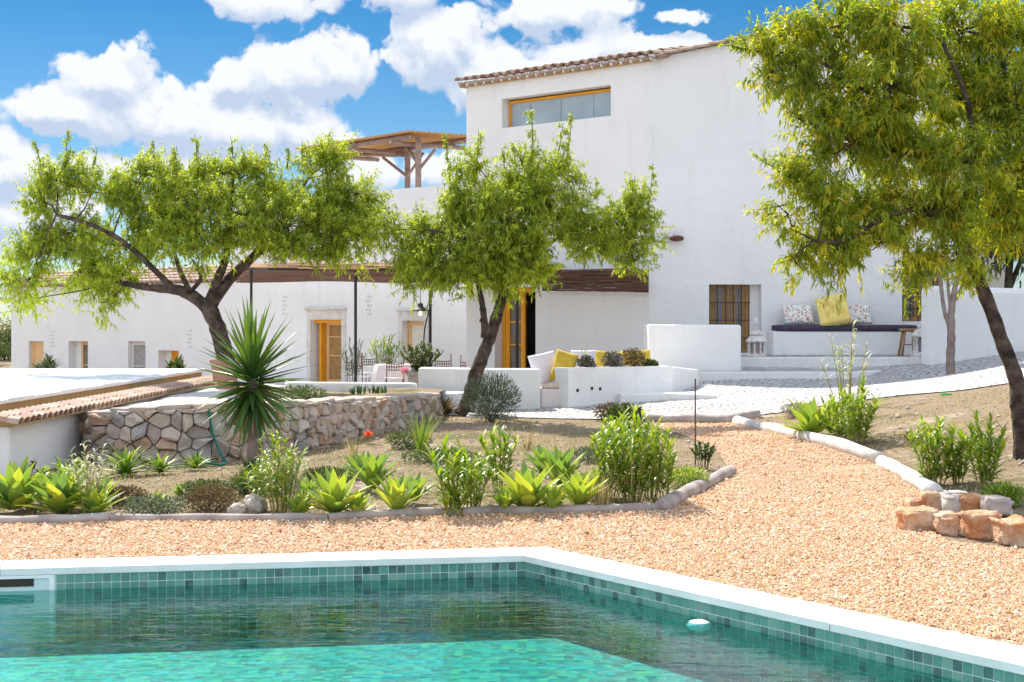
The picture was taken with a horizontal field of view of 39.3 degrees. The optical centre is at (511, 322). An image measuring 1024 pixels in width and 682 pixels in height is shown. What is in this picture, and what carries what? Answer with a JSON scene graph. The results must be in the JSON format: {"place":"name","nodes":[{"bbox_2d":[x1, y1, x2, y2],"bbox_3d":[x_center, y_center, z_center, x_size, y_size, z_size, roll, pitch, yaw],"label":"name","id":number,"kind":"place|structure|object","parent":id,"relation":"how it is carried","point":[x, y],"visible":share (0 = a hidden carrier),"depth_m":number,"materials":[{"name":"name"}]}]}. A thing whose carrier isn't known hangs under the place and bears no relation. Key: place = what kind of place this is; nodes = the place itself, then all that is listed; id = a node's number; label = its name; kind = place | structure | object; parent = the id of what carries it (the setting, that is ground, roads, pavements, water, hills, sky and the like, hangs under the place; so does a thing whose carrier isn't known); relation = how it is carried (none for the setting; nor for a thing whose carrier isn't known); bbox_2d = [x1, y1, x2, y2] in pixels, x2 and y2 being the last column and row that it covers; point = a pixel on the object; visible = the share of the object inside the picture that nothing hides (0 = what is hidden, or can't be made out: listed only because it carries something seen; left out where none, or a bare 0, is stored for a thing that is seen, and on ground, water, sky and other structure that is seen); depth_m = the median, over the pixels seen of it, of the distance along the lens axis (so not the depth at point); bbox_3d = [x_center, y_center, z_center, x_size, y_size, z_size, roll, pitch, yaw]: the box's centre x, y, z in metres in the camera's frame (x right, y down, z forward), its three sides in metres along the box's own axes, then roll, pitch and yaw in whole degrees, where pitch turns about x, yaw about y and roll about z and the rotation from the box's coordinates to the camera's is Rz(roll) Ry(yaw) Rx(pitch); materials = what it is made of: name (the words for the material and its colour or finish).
{"place":"outdoors","nodes":[
{"label":"outdoors","id":0,"kind":"place"},
{"bbox_2d":[237,380,284,386],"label":"terrace floor","id":1,"kind":"structure","parent":0,"point":[278,384],"depth_m":42.42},
{"bbox_2d":[236,262,648,381],"bbox_3d":[-4.141,0.220,34.729,5.216,3.237,20.240,0,0,-29],"label":"reed pergola","id":2,"kind":"object","parent":1,"relation":"on","point":[588,280],"visible":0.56,"depth_m":31.32,"materials":[{"name":"wood"}]},
{"bbox_3d":[-3.005,1.472,37.400,1.120,0.730,1.120,0,0,0],"label":"dining table","id":3,"kind":"object","parent":1,"relation":"on","visible":0},
{"bbox_2d":[372,364,410,382],"bbox_3d":[-3.005,1.454,37.400,1.307,0.725,1.307,0,0,0],"label":"tablecloth","id":4,"kind":"object","parent":3,"relation":"on","point":[379,372],"visible":0.38,"depth_m":36.87,"materials":[{"name":"white fabric"}]},
{"bbox_2d":[240,386,444,399],"bbox_3d":[-2.842,1.030,19.160,3.684,0.060,8.280,0,0,0],"label":"raised bed","id":5,"kind":"object","parent":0,"point":[391,391],"visible":0.11,"depth_m":21.11,"materials":[{"name":"soil"}]},
{"bbox_2d":[0,126,393,387],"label":"almond tree","id":6,"kind":"object","parent":5,"relation":"on","point":[168,216],"visible":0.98,"depth_m":21.28,"materials":[{"name":"green plant"}]},
{"bbox_2d":[113,387,291,407],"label":"flagstones","id":7,"kind":"object","parent":5,"relation":"on","point":[200,395],"visible":0.25,"depth_m":18.44,"materials":[{"name":"stone"}]},
{"bbox_2d":[406,371,417,387],"bbox_3d":[-1.685,1.160,26.500,0.551,0.500,0.551,0,0,0],"label":"plant pot","id":8,"kind":"object","parent":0,"point":[412,376],"visible":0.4,"depth_m":26.29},
{"bbox_2d":[398,341,443,371],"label":"potted plant","id":9,"kind":"object","parent":8,"relation":"in","point":[419,360],"visible":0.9,"depth_m":26.41,"materials":[{"name":"green plant"}]},
{"bbox_2d":[0,370,1023,645],"bbox_3d":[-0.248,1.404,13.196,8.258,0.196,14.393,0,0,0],"label":"gravel","id":10,"kind":"structure","parent":0,"point":[889,508],"depth_m":9.58,"materials":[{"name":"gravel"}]},
{"bbox_2d":[0,325,1023,549],"bbox_3d":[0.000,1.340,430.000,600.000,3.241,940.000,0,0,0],"label":"ground","id":11,"kind":"structure","parent":0,"point":[1015,478],"depth_m":15.79,"materials":[{"name":"soil"}]},
{"bbox_2d":[0,455,56,509],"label":"agave","id":12,"kind":"object","parent":11,"relation":"on","point":[15,478],"visible":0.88,"depth_m":10.82,"materials":[{"name":"green plant"}]},
{"bbox_2d":[12,465,100,513],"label":"agave","id":13,"kind":"object","parent":11,"relation":"on","point":[55,497],"visible":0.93,"depth_m":10.59,"materials":[{"name":"green plant"}]},
{"bbox_2d":[66,440,123,513],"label":"dry plant","id":14,"kind":"object","parent":11,"relation":"on","point":[88,478],"visible":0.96,"depth_m":10.60,"materials":[{"name":"beige plant"}]},
{"bbox_2d":[64,480,129,512],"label":"agave","id":15,"kind":"object","parent":11,"relation":"on","point":[99,501],"visible":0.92,"depth_m":10.56,"materials":[{"name":"green plant"}]},
{"bbox_2d":[0,369,213,476],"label":"outbuilding","id":16,"kind":"structure","parent":11,"relation":"on","point":[41,410],"depth_m":15.77,"materials":[{"name":"white paint"}]},
{"bbox_2d":[92,445,161,477],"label":"striped agave","id":17,"kind":"object","parent":11,"relation":"on","point":[126,465],"visible":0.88,"depth_m":13.51,"materials":[{"name":"green plant"}]},
{"bbox_2d":[107,483,147,505],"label":"shrub","id":18,"kind":"object","parent":11,"relation":"on","point":[128,490],"visible":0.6,"depth_m":11.20,"materials":[{"name":"brown plant"}]},
{"bbox_2d":[117,493,188,513],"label":"shrub","id":19,"kind":"object","parent":11,"relation":"on","point":[156,502],"visible":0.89,"depth_m":10.58,"materials":[{"name":"green plant"}]},
{"bbox_2d":[178,482,243,512],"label":"shrub","id":20,"kind":"object","parent":11,"relation":"on","point":[193,495],"visible":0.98,"depth_m":10.80,"materials":[{"name":"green plant"}]},
{"bbox_2d":[7,184,465,381],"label":"farmhouse wing","id":21,"kind":"structure","parent":11,"relation":"on","point":[155,330],"depth_m":44.64,"materials":[{"name":"paint"}]},
{"bbox_2d":[319,323,325,381],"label":"door","id":22,"kind":"structure","parent":21,"relation":"in","point":[322,326],"depth_m":43.58,"materials":[{"name":"paint"}]},
{"bbox_2d":[326,323,340,381],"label":"door","id":23,"kind":"structure","parent":21,"relation":"in","point":[333,330],"depth_m":43.51,"materials":[{"name":"paint"}]},
{"bbox_2d":[295,130,465,187],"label":"timber pergola","id":24,"kind":"object","parent":21,"relation":"on","point":[406,144],"visible":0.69,"depth_m":43.59,"materials":[{"name":"wood"}]},
{"bbox_2d":[408,321,423,363],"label":"door","id":25,"kind":"structure","parent":21,"relation":"in","point":[415,328],"depth_m":41.16,"materials":[{"name":"paint"}]},
{"bbox_2d":[181,294,319,470],"bbox_3d":[-2.362,0.598,13.034,1.267,1.716,1.228,0,0,-37],"label":"yucca","id":26,"kind":"object","parent":11,"relation":"on","point":[251,404],"visible":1,"depth_m":12.95,"materials":[{"name":"green plant"}]},
{"bbox_2d":[244,493,267,513],"bbox_3d":[-1.935,1.373,10.783,0.187,0.174,0.233,0,0,0],"label":"rock","id":27,"kind":"object","parent":11,"relation":"on","point":[254,503],"visible":0.86,"depth_m":10.71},
{"bbox_2d":[241,458,273,503],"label":"leafy plant","id":28,"kind":"object","parent":11,"relation":"on","point":[256,482],"visible":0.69,"depth_m":10.82,"materials":[{"name":"green plant"}]},
{"bbox_2d":[78,392,443,464],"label":"dry stone wall","id":29,"kind":"structure","parent":11,"relation":"on","point":[174,430],"depth_m":15.16,"materials":[{"name":"stone"}]},
{"bbox_2d":[248,429,307,512],"bbox_3d":[-1.746,1.115,10.659,0.453,0.665,0.492,0,0,19],"label":"leafy plant","id":30,"kind":"object","parent":11,"relation":"on","point":[278,494],"visible":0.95,"depth_m":10.62,"materials":[{"name":"green plant"}]},
{"bbox_2d":[259,441,309,512],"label":"pale plant","id":31,"kind":"object","parent":11,"relation":"on","point":[297,478],"visible":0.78,"depth_m":10.67,"materials":[{"name":"green plant"}]},
{"bbox_2d":[277,489,321,512],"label":"agave","id":32,"kind":"object","parent":11,"relation":"on","point":[299,506],"visible":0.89,"depth_m":10.52,"materials":[{"name":"green plant"}]},
{"bbox_2d":[296,466,374,512],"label":"agave","id":33,"kind":"object","parent":11,"relation":"on","point":[333,487],"visible":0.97,"depth_m":10.53,"materials":[{"name":"green plant"}]},
{"bbox_2d":[285,382,416,391],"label":"terrace wall","id":34,"kind":"structure","parent":11,"relation":"on","point":[338,386],"depth_m":21.85,"materials":[{"name":"paint"}]},
{"bbox_2d":[11,417,719,515],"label":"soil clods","id":35,"kind":"object","parent":11,"relation":"on","point":[426,493],"visible":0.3,"depth_m":14.63,"materials":[{"name":"soil"}]},
{"bbox_2d":[341,449,402,489],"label":"agave","id":36,"kind":"object","parent":11,"relation":"on","point":[372,465],"visible":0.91,"depth_m":11.74,"materials":[{"name":"green plant"}]},
{"bbox_2d":[370,471,425,508],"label":"agave","id":37,"kind":"object","parent":11,"relation":"on","point":[396,495],"visible":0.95,"depth_m":10.64,"materials":[{"name":"green plant"}]},
{"bbox_2d":[384,430,432,450],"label":"shrub","id":38,"kind":"object","parent":11,"relation":"on","point":[402,437],"visible":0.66,"depth_m":16.11,"materials":[{"name":"green plant"}]},
{"bbox_2d":[328,505,492,519],"bbox_3d":[-0.750,1.425,10.657,1.269,0.095,0.107,0,0,-21],"label":"stone","id":39,"kind":"object","parent":11,"relation":"on","point":[431,511],"visible":0.68,"depth_m":10.63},
{"bbox_2d":[403,404,443,451],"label":"grass tuft","id":40,"kind":"object","parent":11,"relation":"on","point":[422,432],"visible":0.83,"depth_m":15.69,"materials":[{"name":"green plant"}]},
{"bbox_2d":[400,447,480,465],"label":"shrub","id":41,"kind":"object","parent":11,"relation":"on","point":[425,456],"visible":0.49,"depth_m":14.44,"materials":[{"name":"green plant"}]},
{"bbox_2d":[418,367,469,390],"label":"terrace wall","id":42,"kind":"structure","parent":11,"relation":"on","point":[449,379],"depth_m":22.10,"materials":[{"name":"paint"}]},
{"bbox_2d":[456,444,498,506],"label":"leafy plant","id":43,"kind":"object","parent":11,"relation":"on","point":[476,498],"visible":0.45,"depth_m":10.93,"materials":[{"name":"green plant"}]},
{"bbox_2d":[459,371,521,422],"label":"shrub","id":44,"kind":"object","parent":11,"relation":"on","point":[488,407],"visible":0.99,"depth_m":19.81,"materials":[{"name":"green plant"}]},
{"bbox_2d":[477,421,526,491],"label":"leafy plant","id":45,"kind":"object","parent":11,"relation":"on","point":[493,462],"visible":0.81,"depth_m":11.97,"materials":[{"name":"green plant"}]},
{"bbox_2d":[475,368,539,409],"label":"terrace wall","id":46,"kind":"structure","parent":11,"relation":"on","point":[526,381],"depth_m":22.28,"materials":[{"name":"paint"}]},
{"bbox_2d":[0,547,1023,681],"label":"swimming pool","id":47,"kind":"structure","parent":11,"relation":"on","point":[198,625],"depth_m":8.44,"materials":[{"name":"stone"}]},
{"bbox_2d":[359,105,678,416],"bbox_3d":[0.082,-0.898,20.915,4.731,4.610,1.657,0,0,0],"label":"almond tree","id":48,"kind":"object","parent":11,"relation":"on","point":[501,251],"visible":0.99,"depth_m":20.88,"materials":[{"name":"green plant"}]},
{"bbox_2d":[481,459,569,505],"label":"agave","id":49,"kind":"object","parent":11,"relation":"on","point":[523,487],"visible":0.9,"depth_m":10.88,"materials":[{"name":"green plant"}]},
{"bbox_2d":[540,387,560,406],"bbox_3d":[0.633,1.352,22.773,0.418,0.615,0.600,0,0,-7],"label":"seat niche","id":50,"kind":"object","parent":11,"relation":"on","point":[550,397],"visible":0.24,"depth_m":22.47,"materials":[{"name":"white paint"}]},
{"bbox_2d":[542,383,558,387],"bbox_3d":[0.674,1.005,22.780,0.400,0.070,0.500,0,0,0],"label":"seat mat","id":51,"kind":"object","parent":50,"relation":"on","point":[548,385],"visible":0.66,"depth_m":22.53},
{"bbox_2d":[527,350,554,384],"bbox_3d":[0.522,0.735,22.900,0.533,0.573,0.207,0,0,-15],"label":"cushion","id":52,"kind":"object","parent":51,"relation":"on","point":[543,362],"visible":0.71,"depth_m":22.84,"materials":[{"name":"white fabric"}]},
{"bbox_2d":[549,349,578,380],"bbox_3d":[0.821,0.715,22.740,0.486,0.587,0.223,0,0,0],"label":"cushion","id":53,"kind":"object","parent":51,"relation":"on","point":[565,359],"visible":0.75,"depth_m":22.70,"materials":[{"name":"yellow fabric"}]},
{"bbox_2d":[532,444,586,487],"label":"agave","id":54,"kind":"object","parent":11,"relation":"on","point":[561,460],"visible":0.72,"depth_m":12.06,"materials":[{"name":"green plant"}]},
{"bbox_2d":[546,469,609,503],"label":"agave","id":55,"kind":"object","parent":11,"relation":"on","point":[577,488],"visible":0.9,"depth_m":10.94,"materials":[{"name":"green plant"}]},
{"bbox_2d":[586,416,627,499],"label":"leafy plant","id":56,"kind":"object","parent":11,"relation":"on","point":[602,462],"visible":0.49,"depth_m":11.51,"materials":[{"name":"green plant"}]},
{"bbox_2d":[553,365,671,407],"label":"planter wall","id":57,"kind":"structure","parent":11,"relation":"on","point":[584,386],"depth_m":22.65,"materials":[{"name":"paint"}]},
{"bbox_2d":[583,403,675,503],"bbox_3d":[0.945,1.037,11.372,0.707,0.822,0.685,0,0,-42],"label":"leafy plant","id":58,"kind":"object","parent":11,"relation":"on","point":[638,463],"visible":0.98,"depth_m":11.28,"materials":[{"name":"green plant"}]},
{"bbox_2d":[646,437,680,497],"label":"leafy plant","id":59,"kind":"object","parent":11,"relation":"on","point":[667,464],"visible":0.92,"depth_m":11.38,"materials":[{"name":"green plant"}]},
{"bbox_2d":[618,391,715,402],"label":"kerb","id":60,"kind":"structure","parent":11,"relation":"on","point":[653,396],"depth_m":22.67,"materials":[{"name":"concrete"}]},
{"bbox_2d":[672,367,698,390],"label":"terrace wall","id":61,"kind":"structure","parent":11,"relation":"on","point":[683,378],"depth_m":23.90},
{"bbox_2d":[667,464,710,488],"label":"shrub","id":62,"kind":"object","parent":11,"relation":"on","point":[691,474],"visible":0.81,"depth_m":12.53,"materials":[{"name":"green plant"}]},
{"bbox_2d":[643,324,740,370],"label":"terrace wall","id":63,"kind":"structure","parent":11,"relation":"on","point":[708,347],"depth_m":25.30,"materials":[{"name":"paint"}]},
{"bbox_2d":[655,465,736,510],"bbox_3d":[1.651,1.431,12.520,0.145,0.169,3.199,0,0,18],"label":"edging log","id":64,"kind":"object","parent":11,"relation":"on","point":[671,500],"visible":0.7,"depth_m":11.97,"materials":[{"name":"stone"}]},
{"bbox_2d":[636,410,760,422],"bbox_3d":[2.646,1.359,20.385,1.793,0.235,0.278,0,0,0],"label":"edging log","id":65,"kind":"object","parent":11,"relation":"on","point":[703,418],"visible":0.58,"depth_m":20.34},
{"bbox_2d":[454,0,968,382],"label":"tower house","id":66,"kind":"structure","parent":11,"relation":"on","point":[691,125],"depth_m":28.13,"materials":[{"name":"white"}]},
{"bbox_2d":[506,293,525,367],"bbox_3d":[0.084,0.417,30.539,0.528,2.077,0.050,0,0,40],"label":"door","id":67,"kind":"structure","parent":66,"relation":"in","point":[510,313],"depth_m":30.56,"materials":[{"name":"paint"}]},
{"bbox_2d":[509,88,610,126],"bbox_3d":[1.040,-4.394,29.697,2.825,0.637,0.050,0,0,40],"label":"slit window","id":68,"kind":"structure","parent":66,"relation":"in","point":[596,103],"depth_m":29.70,"materials":[{"name":"glass"}]},
{"bbox_2d":[709,285,749,351],"bbox_3d":[4.265,-0.071,28.216,0.819,1.323,0.162,0,0,-2],"label":"door","id":69,"kind":"structure","parent":66,"relation":"in","point":[728,304],"depth_m":28.26,"materials":[{"name":"brown wood"}]},
{"bbox_2d":[902,257,938,320],"bbox_3d":[8.073,-0.664,28.322,0.806,1.270,0.162,0,0,-2],"label":"window","id":70,"kind":"structure","parent":66,"relation":"in","point":[910,307],"depth_m":28.37,"materials":[{"name":"brown wood"}]},
{"bbox_2d":[732,416,884,462],"bbox_3d":[3.368,1.348,17.270,0.278,0.210,5.632,0,0,-6],"label":"edging log","id":71,"kind":"object","parent":11,"relation":"on","point":[852,448],"visible":0.75,"depth_m":15.93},
{"bbox_2d":[699,357,920,380],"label":"steps","id":72,"kind":"structure","parent":11,"relation":"on","point":[804,362],"depth_m":26.30,"materials":[{"name":"paint"}]},
{"bbox_2d":[741,355,910,356],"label":"platform","id":73,"kind":"structure","parent":72,"relation":"on","point":[834,356],"depth_m":26.67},
{"bbox_2d":[746,318,766,356],"bbox_3d":[4.532,0.275,26.600,0.370,0.720,0.370,0,0,0],"label":"plaster lantern","id":74,"kind":"object","parent":73,"relation":"on","point":[756,340],"visible":1,"depth_m":26.50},
{"bbox_2d":[767,331,911,355],"bbox_3d":[6.375,0.407,27.825,2.778,0.460,0.629,0,0,-2],"label":"wall bench","id":75,"kind":"object","parent":73,"relation":"on","point":[815,342],"depth_m":27.52,"materials":[{"name":"paint"}]},
{"bbox_2d":[772,324,917,330],"bbox_3d":[6.447,0.109,27.786,2.740,0.135,0.581,0,0,-3],"label":"bench mattress","id":76,"kind":"object","parent":75,"relation":"on","point":[807,327],"visible":0.76,"depth_m":27.50,"materials":[{"name":"fabric"}]},
{"bbox_2d":[782,305,814,323],"bbox_3d":[5.560,-0.153,27.820,0.600,0.381,0.256,0,0,-4],"label":"cushion","id":77,"kind":"object","parent":76,"relation":"on","point":[798,314],"visible":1,"depth_m":27.75,"materials":[{"name":"multicoloured fabric"}]},
{"bbox_2d":[815,293,851,325],"bbox_3d":[6.193,-0.224,27.640,0.693,0.710,0.493,0,0,14],"label":"throw pillow","id":78,"kind":"object","parent":76,"relation":"on","point":[826,317],"visible":0.91,"depth_m":27.53,"materials":[{"name":"yellow fabric"}]},
{"bbox_2d":[848,305,871,323],"bbox_3d":[6.727,-0.153,27.860,0.507,0.387,0.254,0,0,0],"label":"cushion","id":79,"kind":"object","parent":76,"relation":"on","point":[861,313],"visible":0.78,"depth_m":27.79,"materials":[{"name":"multicoloured fabric"}]},
{"bbox_2d":[776,395,844,432],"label":"agave","id":80,"kind":"object","parent":11,"relation":"on","point":[808,416],"visible":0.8,"depth_m":16.52,"materials":[{"name":"green plant"}]},
{"bbox_2d":[820,390,856,438],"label":"leafy plant","id":81,"kind":"object","parent":11,"relation":"on","point":[833,420],"visible":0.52,"depth_m":16.09,"materials":[{"name":"green plant"}]},
{"bbox_2d":[815,319,875,436],"bbox_3d":[3.853,0.639,16.398,0.715,1.344,0.600,0,0,39],"label":"pale plant","id":82,"kind":"object","parent":11,"relation":"on","point":[863,371],"visible":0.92,"depth_m":16.39,"materials":[{"name":"green plant"}]},
{"bbox_2d":[820,374,886,444],"bbox_3d":[3.819,0.949,15.599,0.643,0.781,0.732,0,0,-33],"label":"leafy plant","id":83,"kind":"object","parent":11,"relation":"on","point":[854,428],"visible":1,"depth_m":15.57,"materials":[{"name":"green plant"}]},
{"bbox_2d":[717,0,1023,459],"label":"almond tree","id":84,"kind":"object","parent":11,"relation":"on","point":[883,135],"visible":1,"depth_m":12.98,"materials":[{"name":"green plant"}]},
{"bbox_2d":[756,389,1023,498],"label":"dry grass","id":85,"kind":"structure","parent":11,"relation":"on","point":[912,418],"depth_m":16.04,"materials":[{"name":"plant"}]},
{"bbox_2d":[756,389,1023,491],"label":"soil clods","id":86,"kind":"object","parent":11,"relation":"on","point":[897,415],"visible":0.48,"depth_m":16.68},
{"bbox_2d":[875,455,942,491],"bbox_3d":[3.598,1.398,13.134,0.158,0.172,2.537,0,0,5],"label":"edging log","id":87,"kind":"object","parent":11,"relation":"on","point":[920,482],"visible":0.86,"depth_m":12.71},
{"bbox_2d":[892,505,938,530],"bbox_3d":[2.884,1.419,10.240,0.304,0.213,0.317,0,0,0],"label":"boulder","id":88,"kind":"object","parent":11,"relation":"on","point":[906,518],"visible":0.73,"depth_m":10.12,"materials":[{"name":"stone"}]},
{"bbox_2d":[898,413,971,485],"bbox_3d":[3.653,1.099,12.447,0.643,0.664,0.558,0,0,0],"label":"leafy plant","id":89,"kind":"object","parent":11,"relation":"on","point":[933,442],"visible":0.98,"depth_m":12.36,"materials":[{"name":"green plant"}]},
{"bbox_2d":[932,510,960,535],"bbox_3d":[3.062,1.418,10.081,0.217,0.178,0.320,0,0,0],"label":"boulder","id":90,"kind":"object","parent":11,"relation":"on","point":[947,523],"visible":0.81,"depth_m":9.96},
{"bbox_2d":[904,177,993,374],"bbox_3d":[7.466,-0.904,24.245,1.774,3.683,1.246,0,0,0],"label":"young tree","id":91,"kind":"object","parent":11,"relation":"on","point":[949,318],"visible":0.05,"depth_m":24.26,"materials":[{"name":"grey plant"}]},
{"bbox_2d":[939,428,976,483],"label":"leafy plant","id":92,"kind":"object","parent":11,"relation":"on","point":[959,469],"visible":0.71,"depth_m":12.39,"materials":[{"name":"green plant"}]},
{"bbox_2d":[921,286,1023,364],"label":"garden wall","id":93,"kind":"structure","parent":11,"relation":"on","point":[974,337],"depth_m":26.00,"materials":[{"name":"paint"}]},
{"bbox_2d":[958,509,1002,539],"bbox_3d":[3.231,1.405,9.924,0.282,0.228,0.341,0,0,0],"label":"boulder","id":94,"kind":"object","parent":11,"relation":"on","point":[974,524],"visible":0.76,"depth_m":9.79,"materials":[{"name":"stone"}]},
{"bbox_2d":[954,409,1012,488],"bbox_3d":[3.999,1.066,12.066,0.481,0.690,0.509,0,0,-31],"label":"leafy plant","id":95,"kind":"object","parent":11,"relation":"on","point":[989,452],"visible":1,"depth_m":12.04,"materials":[{"name":"green plant"}]},
{"bbox_2d":[969,166,1023,287],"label":"olive tree","id":96,"kind":"object","parent":11,"relation":"on","point":[1010,278],"visible":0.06,"depth_m":29.79,"materials":[{"name":"green plant"}]},
{"bbox_2d":[979,495,1014,515],"bbox_3d":[3.625,1.379,10.752,0.231,0.156,0.261,0,0,0],"label":"boulder","id":97,"kind":"object","parent":11,"relation":"on","point":[1002,505],"visible":0.78,"depth_m":10.65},
{"bbox_2d":[979,480,1023,507],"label":"shrub","id":98,"kind":"object","parent":11,"relation":"on","point":[1007,489],"visible":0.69,"depth_m":11.17,"materials":[{"name":"green plant"}]},
{"bbox_2d":[989,514,1023,546],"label":"boulder","id":99,"kind":"object","parent":11,"relation":"on","point":[1009,531],"visible":0.91,"depth_m":9.54,"materials":[{"name":"stone"}]},
{"bbox_2d":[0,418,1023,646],"bbox_3d":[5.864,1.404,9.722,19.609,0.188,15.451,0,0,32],"label":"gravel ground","id":100,"kind":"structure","parent":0,"point":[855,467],"depth_m":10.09,"materials":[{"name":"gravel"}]},
{"bbox_2d":[0,513,109,523],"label":"edging log","id":101,"kind":"object","parent":100,"relation":"on","point":[56,518],"visible":0.71,"depth_m":10.36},
{"bbox_2d":[109,513,327,521],"bbox_3d":[-2.128,1.424,10.395,1.581,0.082,0.116,0,0,0],"label":"edging log","id":102,"kind":"object","parent":100,"relation":"on","point":[216,516],"visible":0.69,"depth_m":10.37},
{"bbox_2d":[415,431,490,516],"bbox_3d":[-0.419,1.138,10.712,0.534,0.656,0.569,0,0,35],"label":"leafy plant","id":103,"kind":"object","parent":100,"relation":"on","point":[463,474],"visible":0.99,"depth_m":10.69,"materials":[{"name":"green plant"}]},
{"bbox_2d":[492,503,661,513],"bbox_3d":[0.498,1.429,10.926,1.308,0.091,0.122,0,0,-6],"label":"edging log","id":104,"kind":"object","parent":100,"relation":"on","point":[575,508],"visible":0.76,"depth_m":10.88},
{"bbox_2d":[0,0,1023,324],"label":"sky","id":105,"kind":"structure","parent":0,"point":[122,75],"materials":[{"name":"blue"}]},
{"bbox_2d":[447,351,1023,418],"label":"path","id":106,"kind":"structure","parent":0,"point":[765,396],"depth_m":22.38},
{"bbox_3d":[-3.507,1.628,39.600,0.466,0.420,0.466,0,0,0],"label":"plant pot","id":107,"kind":"object","parent":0,"visible":0},
{"bbox_2d":[364,332,407,366],"bbox_3d":[-3.436,0.848,39.631,1.354,1.248,1.282,0,0,0],"label":"potted palm","id":108,"kind":"object","parent":107,"relation":"in","point":[388,349],"visible":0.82,"depth_m":39.53,"materials":[{"name":"green plant"}]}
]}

